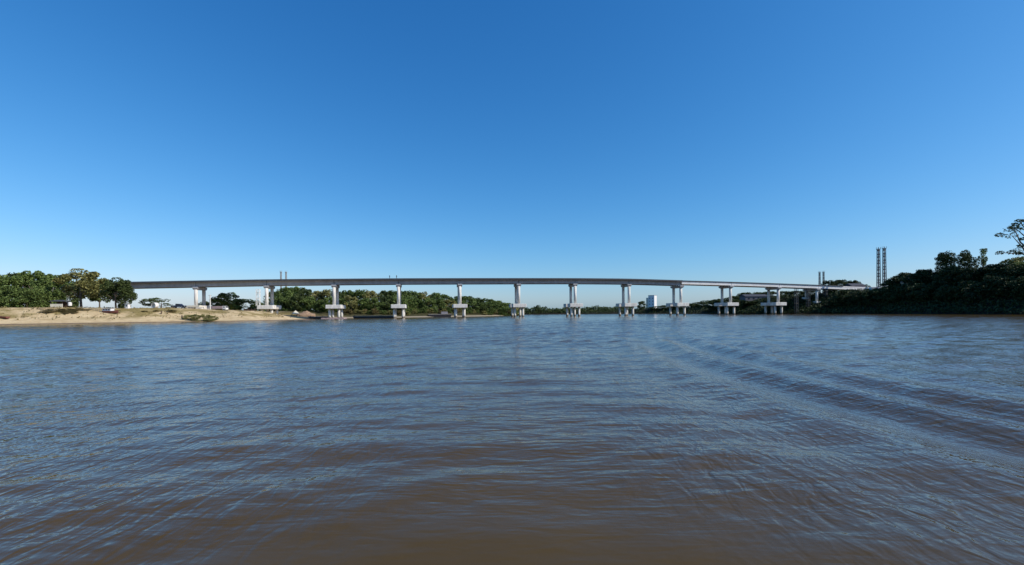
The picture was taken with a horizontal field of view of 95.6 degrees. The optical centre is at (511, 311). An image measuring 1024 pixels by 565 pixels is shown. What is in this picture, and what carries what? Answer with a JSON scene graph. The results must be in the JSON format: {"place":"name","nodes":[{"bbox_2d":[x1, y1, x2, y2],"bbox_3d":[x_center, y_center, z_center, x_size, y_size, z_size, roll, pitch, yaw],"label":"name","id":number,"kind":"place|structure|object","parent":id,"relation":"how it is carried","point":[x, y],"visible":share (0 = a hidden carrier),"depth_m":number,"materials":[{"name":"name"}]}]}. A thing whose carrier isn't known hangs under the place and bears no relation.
{"place":"outdoors","nodes":[
{"label":"outdoors","id":0,"kind":"place"},
{"bbox_2d":[0,314,1023,564],"bbox_3d":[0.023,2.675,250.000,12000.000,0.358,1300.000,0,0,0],"label":"river water","id":1,"kind":"structure","parent":0,"point":[700,440],"depth_m":9.62,"materials":[{"name":"liquid"}]},
{"bbox_2d":[352,315,392,317],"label":"barge","id":2,"kind":"object","parent":1,"relation":"on","point":[363,316],"visible":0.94,"depth_m":247.01},
{"bbox_2d":[428,312,451,316],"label":"barge","id":3,"kind":"object","parent":1,"relation":"on","point":[443,314],"visible":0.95,"depth_m":281.21},
{"bbox_2d":[0,291,1023,324],"bbox_3d":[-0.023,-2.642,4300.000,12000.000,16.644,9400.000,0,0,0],"label":"ground","id":4,"kind":"structure","parent":0,"point":[125,314],"depth_m":183.13,"materials":[{"name":"beige sand"}]},
{"bbox_2d":[0,285,24,307],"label":"bushy tree","id":5,"kind":"object","parent":4,"relation":"on","point":[3,295],"visible":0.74,"depth_m":171.03,"materials":[{"name":"green plant"}]},
{"bbox_2d":[0,274,24,307],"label":"tree","id":6,"kind":"object","parent":4,"relation":"on","point":[7,279],"visible":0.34,"depth_m":180.77,"materials":[{"name":"green plant"}]},
{"bbox_2d":[4,272,34,307],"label":"tree","id":7,"kind":"object","parent":4,"relation":"on","point":[11,274],"visible":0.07,"depth_m":188.12,"materials":[{"name":"green plant"}]},
{"bbox_2d":[7,288,45,307],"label":"bushy tree","id":8,"kind":"object","parent":4,"relation":"on","point":[36,297],"visible":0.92,"depth_m":173.15,"materials":[{"name":"green plant"}]},
{"bbox_2d":[12,270,56,307],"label":"tree","id":9,"kind":"object","parent":4,"relation":"on","point":[29,278],"visible":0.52,"depth_m":187.71,"materials":[{"name":"green plant"}]},
{"bbox_2d":[26,285,57,307],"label":"bushy tree","id":10,"kind":"object","parent":4,"relation":"on","point":[46,292],"visible":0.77,"depth_m":177.27,"materials":[{"name":"green plant"}]},
{"bbox_2d":[35,274,72,303],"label":"tree","id":11,"kind":"object","parent":4,"relation":"on","point":[58,292],"visible":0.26,"depth_m":195.19,"materials":[{"name":"green plant"}]},
{"bbox_2d":[49,300,70,306],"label":"shelter","id":12,"kind":"object","parent":4,"relation":"on","point":[62,303],"visible":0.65,"depth_m":176.75,"materials":[{"name":"white"}]},
{"bbox_2d":[54,279,82,306],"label":"tree","id":13,"kind":"object","parent":4,"relation":"on","point":[75,301],"visible":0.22,"depth_m":202.35,"materials":[{"name":"green plant"}]},
{"bbox_2d":[52,268,108,306],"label":"tree","id":14,"kind":"object","parent":4,"relation":"on","point":[87,285],"visible":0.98,"depth_m":181.06,"materials":[{"name":"green plant"}]},
{"bbox_2d":[89,279,110,306],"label":"tree","id":15,"kind":"object","parent":4,"relation":"on","point":[99,300],"visible":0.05,"depth_m":194.89,"materials":[{"name":"green plant"}]},
{"bbox_2d":[101,308,117,313],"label":"boat","id":16,"kind":"object","parent":4,"relation":"on","point":[108,310],"visible":0.99,"depth_m":170.36,"materials":[{"name":"white paint"}]},
{"bbox_2d":[99,277,136,308],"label":"tree","id":17,"kind":"object","parent":4,"relation":"on","point":[126,292],"visible":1,"depth_m":177.69,"materials":[{"name":"green plant"}]},
{"bbox_2d":[116,286,137,307],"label":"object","id":18,"kind":"object","parent":4,"relation":"on","point":[121,304],"visible":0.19,"depth_m":189.54,"materials":[{"name":"white concrete"}]},
{"bbox_2d":[1,306,306,319],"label":"dry grass","id":19,"kind":"structure","parent":4,"relation":"on","point":[141,315],"depth_m":175.61,"materials":[{"name":"brown plant"}]},
{"bbox_2d":[138,297,170,307],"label":"tree","id":20,"kind":"object","parent":4,"relation":"on","point":[143,301],"visible":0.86,"depth_m":210.37,"materials":[{"name":"green plant"}]},
{"bbox_2d":[211,306,227,309],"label":"truck","id":21,"kind":"object","parent":4,"relation":"on","point":[220,307],"visible":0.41,"depth_m":204.95,"materials":[{"name":"white paint"}]},
{"bbox_2d":[209,292,245,309],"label":"tree","id":22,"kind":"object","parent":4,"relation":"on","point":[226,300],"visible":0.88,"depth_m":228.65,"materials":[{"name":"green plant"}]},
{"bbox_2d":[234,299,259,310],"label":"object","id":23,"kind":"object","parent":4,"relation":"on","point":[253,306],"visible":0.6,"depth_m":236.90,"materials":[{"name":"white concrete"}]},
{"bbox_2d":[269,296,289,310],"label":"bushy tree","id":24,"kind":"object","parent":4,"relation":"on","point":[281,297],"visible":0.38,"depth_m":266.52,"materials":[{"name":"green plant"}]},
{"bbox_2d":[274,287,288,310],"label":"tree","id":25,"kind":"object","parent":4,"relation":"on","point":[283,294],"visible":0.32,"depth_m":274.80,"materials":[{"name":"green plant"}]},
{"bbox_2d":[279,295,295,310],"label":"bushy tree","id":26,"kind":"object","parent":4,"relation":"on","point":[284,299],"visible":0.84,"depth_m":264.35,"materials":[{"name":"green plant"}]},
{"bbox_2d":[283,286,300,310],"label":"tree","id":27,"kind":"object","parent":4,"relation":"on","point":[291,291],"visible":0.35,"depth_m":275.12,"materials":[{"name":"green plant"}]},
{"bbox_2d":[285,293,305,310],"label":"bushy tree","id":28,"kind":"object","parent":4,"relation":"on","point":[296,307],"visible":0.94,"depth_m":263.88,"materials":[{"name":"green plant"}]},
{"bbox_2d":[293,287,315,309],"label":"tree","id":29,"kind":"object","parent":4,"relation":"on","point":[304,291],"visible":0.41,"depth_m":273.29,"materials":[{"name":"green plant"}]},
{"bbox_2d":[296,311,314,316],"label":"earth heap","id":30,"kind":"object","parent":4,"relation":"on","point":[305,314],"visible":0.89,"depth_m":247.92,"materials":[{"name":"beige sand"}]},
{"bbox_2d":[299,296,318,311],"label":"bushy tree","id":31,"kind":"object","parent":4,"relation":"on","point":[310,300],"visible":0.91,"depth_m":265.75,"materials":[{"name":"green plant"}]},
{"bbox_2d":[309,291,323,310],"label":"tree","id":32,"kind":"object","parent":4,"relation":"on","point":[315,295],"visible":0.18,"depth_m":278.94,"materials":[{"name":"green plant"}]},
{"bbox_2d":[308,300,327,311],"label":"bushy tree","id":33,"kind":"object","parent":4,"relation":"on","point":[317,305],"visible":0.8,"depth_m":264.37,"materials":[{"name":"green plant"}]},
{"bbox_2d":[317,289,332,308],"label":"tree","id":34,"kind":"object","parent":4,"relation":"on","point":[324,293],"visible":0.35,"depth_m":275.23,"materials":[{"name":"green plant"}]},
{"bbox_2d":[321,296,336,311],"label":"bushy tree","id":35,"kind":"object","parent":4,"relation":"on","point":[325,301],"visible":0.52,"depth_m":263.74,"materials":[{"name":"green plant"}]},
{"bbox_2d":[330,298,350,311],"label":"bushy tree","id":36,"kind":"object","parent":4,"relation":"on","point":[341,300],"visible":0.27,"depth_m":269.16,"materials":[{"name":"green plant"}]},
{"bbox_2d":[343,295,359,310],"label":"bushy tree","id":37,"kind":"object","parent":4,"relation":"on","point":[354,305],"visible":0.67,"depth_m":269.59,"materials":[{"name":"green plant"}]},
{"bbox_2d":[348,289,371,308],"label":"tree","id":38,"kind":"object","parent":4,"relation":"on","point":[355,293],"visible":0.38,"depth_m":279.25,"materials":[{"name":"green plant"}]},
{"bbox_2d":[357,298,369,309],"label":"bushy tree","id":39,"kind":"object","parent":4,"relation":"on","point":[362,302],"visible":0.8,"depth_m":270.79,"materials":[{"name":"green plant"}]},
{"bbox_2d":[358,291,380,307],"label":"tree","id":40,"kind":"object","parent":4,"relation":"on","point":[370,294],"visible":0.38,"depth_m":280.91,"materials":[{"name":"green plant"}]},
{"bbox_2d":[365,297,385,309],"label":"bushy tree","id":41,"kind":"object","parent":4,"relation":"on","point":[371,305],"visible":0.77,"depth_m":270.44,"materials":[{"name":"green plant"}]},
{"bbox_2d":[372,290,391,309],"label":"tree","id":42,"kind":"object","parent":4,"relation":"on","point":[383,293],"visible":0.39,"depth_m":283.81,"materials":[{"name":"green plant"}]},
{"bbox_2d":[378,295,394,311],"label":"bushy tree","id":43,"kind":"object","parent":4,"relation":"on","point":[387,299],"visible":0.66,"depth_m":277.89,"materials":[{"name":"green plant"}]},
{"bbox_2d":[382,290,403,311],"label":"tree","id":44,"kind":"object","parent":4,"relation":"on","point":[393,293],"visible":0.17,"depth_m":286.43,"materials":[{"name":"green plant"}]},
{"bbox_2d":[387,296,407,310],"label":"bushy tree","id":45,"kind":"object","parent":4,"relation":"on","point":[403,301],"visible":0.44,"depth_m":276.96,"materials":[{"name":"green plant"}]},
{"bbox_2d":[401,291,414,310],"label":"tree","id":46,"kind":"object","parent":4,"relation":"on","point":[405,293],"visible":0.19,"depth_m":293.75,"materials":[{"name":"green plant"}]},
{"bbox_2d":[403,296,415,311],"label":"bushy tree","id":47,"kind":"object","parent":4,"relation":"on","point":[409,299],"visible":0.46,"depth_m":283.85,"materials":[{"name":"green plant"}]},
{"bbox_2d":[409,290,422,309],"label":"tree","id":48,"kind":"object","parent":4,"relation":"on","point":[414,293],"visible":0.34,"depth_m":299.24,"materials":[{"name":"green plant"}]},
{"bbox_2d":[410,299,423,311],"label":"bushy tree","id":49,"kind":"object","parent":4,"relation":"on","point":[417,303],"visible":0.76,"depth_m":289.04,"materials":[{"name":"green plant"}]},
{"bbox_2d":[418,292,431,311],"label":"tree","id":50,"kind":"object","parent":4,"relation":"on","point":[423,296],"visible":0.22,"depth_m":302.41,"materials":[{"name":"green plant"}]},
{"bbox_2d":[419,297,437,311],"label":"bushy tree","id":51,"kind":"object","parent":4,"relation":"on","point":[429,300],"visible":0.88,"depth_m":290.57,"materials":[{"name":"green plant"}]},
{"bbox_2d":[428,292,444,310],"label":"tree","id":52,"kind":"object","parent":4,"relation":"on","point":[434,295],"visible":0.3,"depth_m":306.45,"materials":[{"name":"green plant"}]},
{"bbox_2d":[430,297,446,311],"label":"bushy tree","id":53,"kind":"object","parent":4,"relation":"on","point":[440,302],"visible":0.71,"depth_m":298.35,"materials":[{"name":"green plant"}]},
{"bbox_2d":[439,300,456,311],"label":"bushy tree","id":54,"kind":"object","parent":4,"relation":"on","point":[450,301],"visible":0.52,"depth_m":303.41,"materials":[{"name":"green plant"}]},
{"bbox_2d":[265,305,631,313],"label":"woodland","id":55,"kind":"object","parent":4,"relation":"on","point":[545,309],"visible":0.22,"depth_m":460.73,"materials":[{"name":"green plant"}]},
{"bbox_2d":[53,278,868,317],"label":"bridge","id":56,"kind":"structure","parent":4,"relation":"on","point":[204,285],"depth_m":243.69,"materials":[{"name":"grey concrete"}]},
{"bbox_2d":[461,296,479,310],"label":"tree","id":57,"kind":"object","parent":4,"relation":"on","point":[469,299],"visible":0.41,"depth_m":318.04,"materials":[{"name":"green plant"}]},
{"bbox_2d":[465,301,484,311],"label":"bushy tree","id":58,"kind":"object","parent":4,"relation":"on","point":[473,303],"visible":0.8,"depth_m":311.61,"materials":[{"name":"green plant"}]},
{"bbox_2d":[470,302,490,312],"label":"bushy tree","id":59,"kind":"object","parent":4,"relation":"on","point":[484,303],"visible":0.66,"depth_m":316.92,"materials":[{"name":"green plant"}]},
{"bbox_2d":[485,302,499,312],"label":"bushy tree","id":60,"kind":"object","parent":4,"relation":"on","point":[492,304],"visible":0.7,"depth_m":319.29,"materials":[{"name":"green plant"}]},
{"bbox_2d":[646,295,656,307],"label":"tower building","id":61,"kind":"structure","parent":4,"relation":"on","point":[651,300],"depth_m":467.98,"materials":[{"name":"blue glass"}]},
{"bbox_2d":[710,298,728,308],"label":"tree","id":62,"kind":"object","parent":4,"relation":"on","point":[716,301],"visible":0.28,"depth_m":337.40,"materials":[{"name":"green plant"}]},
{"bbox_2d":[728,299,743,313],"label":"bush","id":63,"kind":"object","parent":4,"relation":"on","point":[737,301],"visible":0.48,"depth_m":309.64,"materials":[{"name":"green plant"}]},
{"bbox_2d":[735,300,751,309],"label":"bush","id":64,"kind":"object","parent":4,"relation":"on","point":[744,302],"visible":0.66,"depth_m":307.74,"materials":[{"name":"green plant"}]},
{"bbox_2d":[739,294,766,300],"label":"shed","id":65,"kind":"structure","parent":4,"relation":"on","point":[749,297],"depth_m":314.08,"materials":[{"name":"grey metal"}]},
{"bbox_2d":[794,288,798,313],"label":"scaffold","id":66,"kind":"object","parent":4,"relation":"on","point":[796,296],"visible":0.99,"depth_m":274.98,"materials":[{"name":"metal"}]},
{"bbox_2d":[576,286,1023,313],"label":"undergrowth","id":67,"kind":"object","parent":4,"relation":"on","point":[903,306],"visible":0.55,"depth_m":244.43,"materials":[{"name":"green plant"}]},
{"bbox_2d":[821,280,836,292],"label":"tree","id":68,"kind":"object","parent":4,"relation":"on","point":[830,282],"visible":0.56,"depth_m":298.27,"materials":[{"name":"green plant"}]},
{"bbox_2d":[824,297,844,306],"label":"bush","id":69,"kind":"object","parent":4,"relation":"on","point":[830,301],"visible":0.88,"depth_m":264.24,"materials":[{"name":"green plant"}]},
{"bbox_2d":[834,279,847,290],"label":"tree","id":70,"kind":"object","parent":4,"relation":"on","point":[842,282],"visible":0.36,"depth_m":302.53,"materials":[{"name":"green plant"}]},
{"bbox_2d":[832,289,852,302],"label":"bush","id":71,"kind":"object","parent":4,"relation":"on","point":[841,292],"visible":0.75,"depth_m":263.73,"materials":[{"name":"green plant"}]},
{"bbox_2d":[838,295,862,305],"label":"bush","id":72,"kind":"object","parent":4,"relation":"on","point":[846,300],"visible":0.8,"depth_m":258.09,"materials":[{"name":"green plant"}]},
{"bbox_2d":[844,283,864,286],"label":"building","id":73,"kind":"structure","parent":4,"relation":"on","point":[855,284],"depth_m":293.89,"materials":[{"name":"grey metal"}]},
{"bbox_2d":[847,291,862,302],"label":"bush","id":74,"kind":"object","parent":4,"relation":"on","point":[853,295],"visible":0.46,"depth_m":256.76,"materials":[{"name":"green plant"}]},
{"bbox_2d":[851,290,872,303],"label":"bush","id":75,"kind":"object","parent":4,"relation":"on","point":[859,294],"visible":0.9,"depth_m":251.37,"materials":[{"name":"green plant"}]},
{"bbox_2d":[861,290,876,303],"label":"bush","id":76,"kind":"object","parent":4,"relation":"on","point":[866,295],"visible":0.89,"depth_m":248.30,"materials":[{"name":"green plant"}]},
{"bbox_2d":[868,289,886,301],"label":"bush","id":77,"kind":"object","parent":4,"relation":"on","point":[878,298],"visible":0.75,"depth_m":245.04,"materials":[{"name":"green plant"}]},
{"bbox_2d":[876,247,880,286],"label":"lattice mast","id":78,"kind":"object","parent":4,"relation":"on","point":[878,268],"visible":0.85,"depth_m":267.39,"materials":[{"name":"metal"}]},
{"bbox_2d":[882,246,886,286],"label":"lattice mast","id":79,"kind":"object","parent":4,"relation":"on","point":[884,266],"visible":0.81,"depth_m":267.79,"materials":[{"name":"metal"}]},
{"bbox_2d":[874,287,894,300],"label":"bush","id":80,"kind":"object","parent":4,"relation":"on","point":[884,289],"visible":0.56,"depth_m":242.92,"materials":[{"name":"green plant"}]},
{"bbox_2d":[884,277,906,291],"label":"tree","id":81,"kind":"object","parent":4,"relation":"on","point":[889,283],"visible":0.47,"depth_m":244.72,"materials":[{"name":"green plant"}]},
{"bbox_2d":[894,283,913,297],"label":"bush","id":82,"kind":"object","parent":4,"relation":"on","point":[899,290],"visible":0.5,"depth_m":234.58,"materials":[{"name":"green plant"}]},
{"bbox_2d":[897,274,923,288],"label":"tree","id":83,"kind":"object","parent":4,"relation":"on","point":[913,278],"visible":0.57,"depth_m":235.41,"materials":[{"name":"green plant"}]},
{"bbox_2d":[902,285,921,300],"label":"bush","id":84,"kind":"object","parent":4,"relation":"on","point":[907,296],"visible":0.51,"depth_m":228.35,"materials":[{"name":"green plant"}]},
{"bbox_2d":[908,269,931,284],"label":"tree","id":85,"kind":"object","parent":4,"relation":"on","point":[922,272],"visible":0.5,"depth_m":234.31,"materials":[{"name":"green plant"}]},
{"bbox_2d":[907,283,934,298],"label":"bush","id":86,"kind":"object","parent":4,"relation":"on","point":[913,292],"visible":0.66,"depth_m":224.57,"materials":[{"name":"green plant"}]},
{"bbox_2d":[931,269,956,284],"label":"tree","id":87,"kind":"object","parent":4,"relation":"on","point":[938,277],"visible":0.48,"depth_m":221.20,"materials":[{"name":"green plant"}]},
{"bbox_2d":[936,265,956,284],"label":"tree","id":88,"kind":"object","parent":4,"relation":"on","point":[947,268],"visible":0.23,"depth_m":221.82,"materials":[{"name":"green plant"}]},
{"bbox_2d":[943,286,968,298],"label":"bush","id":89,"kind":"object","parent":4,"relation":"on","point":[957,287],"visible":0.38,"depth_m":207.88,"materials":[{"name":"green plant"}]},
{"bbox_2d":[945,266,968,285],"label":"tree","id":90,"kind":"object","parent":4,"relation":"on","point":[957,270],"visible":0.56,"depth_m":215.80,"materials":[{"name":"green plant"}]},
{"bbox_2d":[933,250,982,271],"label":"tree","id":91,"kind":"object","parent":4,"relation":"on","point":[950,260],"visible":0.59,"depth_m":225.30,"materials":[{"name":"green plant"}]},
{"bbox_2d":[952,280,977,295],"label":"bush","id":92,"kind":"object","parent":4,"relation":"on","point":[969,283],"visible":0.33,"depth_m":203.76,"materials":[{"name":"green plant"}]},
{"bbox_2d":[956,281,973,297],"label":"bush","id":93,"kind":"object","parent":4,"relation":"on","point":[965,283],"visible":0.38,"depth_m":204.94,"materials":[{"name":"green plant"}]},
{"bbox_2d":[954,267,982,284],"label":"tree","id":94,"kind":"object","parent":4,"relation":"on","point":[970,271],"visible":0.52,"depth_m":207.61,"materials":[{"name":"green plant"}]},
{"bbox_2d":[960,284,997,301],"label":"bush","id":95,"kind":"object","parent":4,"relation":"on","point":[968,295],"visible":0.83,"depth_m":196.69,"materials":[{"name":"green plant"}]},
{"bbox_2d":[977,248,987,266],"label":"slender tree","id":96,"kind":"object","parent":4,"relation":"on","point":[983,254],"visible":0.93,"depth_m":225.12,"materials":[{"name":"green plant"}]},
{"bbox_2d":[976,263,1002,279],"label":"tree","id":97,"kind":"object","parent":4,"relation":"on","point":[987,267],"visible":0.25,"depth_m":203.60,"materials":[{"name":"green plant"}]},
{"bbox_2d":[981,267,1004,281],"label":"tree","id":98,"kind":"object","parent":4,"relation":"on","point":[994,269],"visible":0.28,"depth_m":200.73,"materials":[{"name":"green plant"}]},
{"bbox_2d":[978,275,1010,291],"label":"bush","id":99,"kind":"object","parent":4,"relation":"on","point":[990,279],"visible":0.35,"depth_m":194.58,"materials":[{"name":"green plant"}]},
{"bbox_2d":[979,276,1009,291],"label":"bush","id":100,"kind":"object","parent":4,"relation":"on","point":[990,285],"visible":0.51,"depth_m":193.53,"materials":[{"name":"green plant"}]},
{"bbox_2d":[991,276,1016,293],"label":"bush","id":101,"kind":"object","parent":4,"relation":"on","point":[1001,281],"visible":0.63,"depth_m":189.57,"materials":[{"name":"green plant"}]},
{"bbox_2d":[993,282,1023,295],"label":"bush","id":102,"kind":"object","parent":4,"relation":"on","point":[1004,291],"visible":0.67,"depth_m":187.77,"materials":[{"name":"green plant"}]},
{"bbox_2d":[994,219,1023,254],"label":"sparse tree","id":103,"kind":"object","parent":4,"relation":"on","point":[1016,228],"visible":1,"depth_m":209.95,"materials":[{"name":"green plant"}]},
{"bbox_2d":[995,265,1023,280],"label":"tree","id":104,"kind":"object","parent":4,"relation":"on","point":[1007,268],"visible":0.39,"depth_m":193.87,"materials":[{"name":"green plant"}]},
{"bbox_2d":[998,256,1023,274],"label":"tree","id":105,"kind":"object","parent":4,"relation":"on","point":[1012,261],"visible":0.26,"depth_m":198.66,"materials":[{"name":"green plant"}]},
{"bbox_2d":[1007,267,1023,279],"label":"tree","id":106,"kind":"object","parent":4,"relation":"on","point":[1014,273],"visible":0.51,"depth_m":190.61,"materials":[{"name":"green plant"}]},
{"bbox_2d":[1008,276,1023,296],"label":"bush","id":107,"kind":"object","parent":4,"relation":"on","point":[1015,289],"visible":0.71,"depth_m":183.57,"materials":[{"name":"green plant"}]},
{"bbox_2d":[0,0,1023,309],"label":"sky","id":108,"kind":"structure","parent":0,"point":[756,141],"materials":[{"name":"blue"}]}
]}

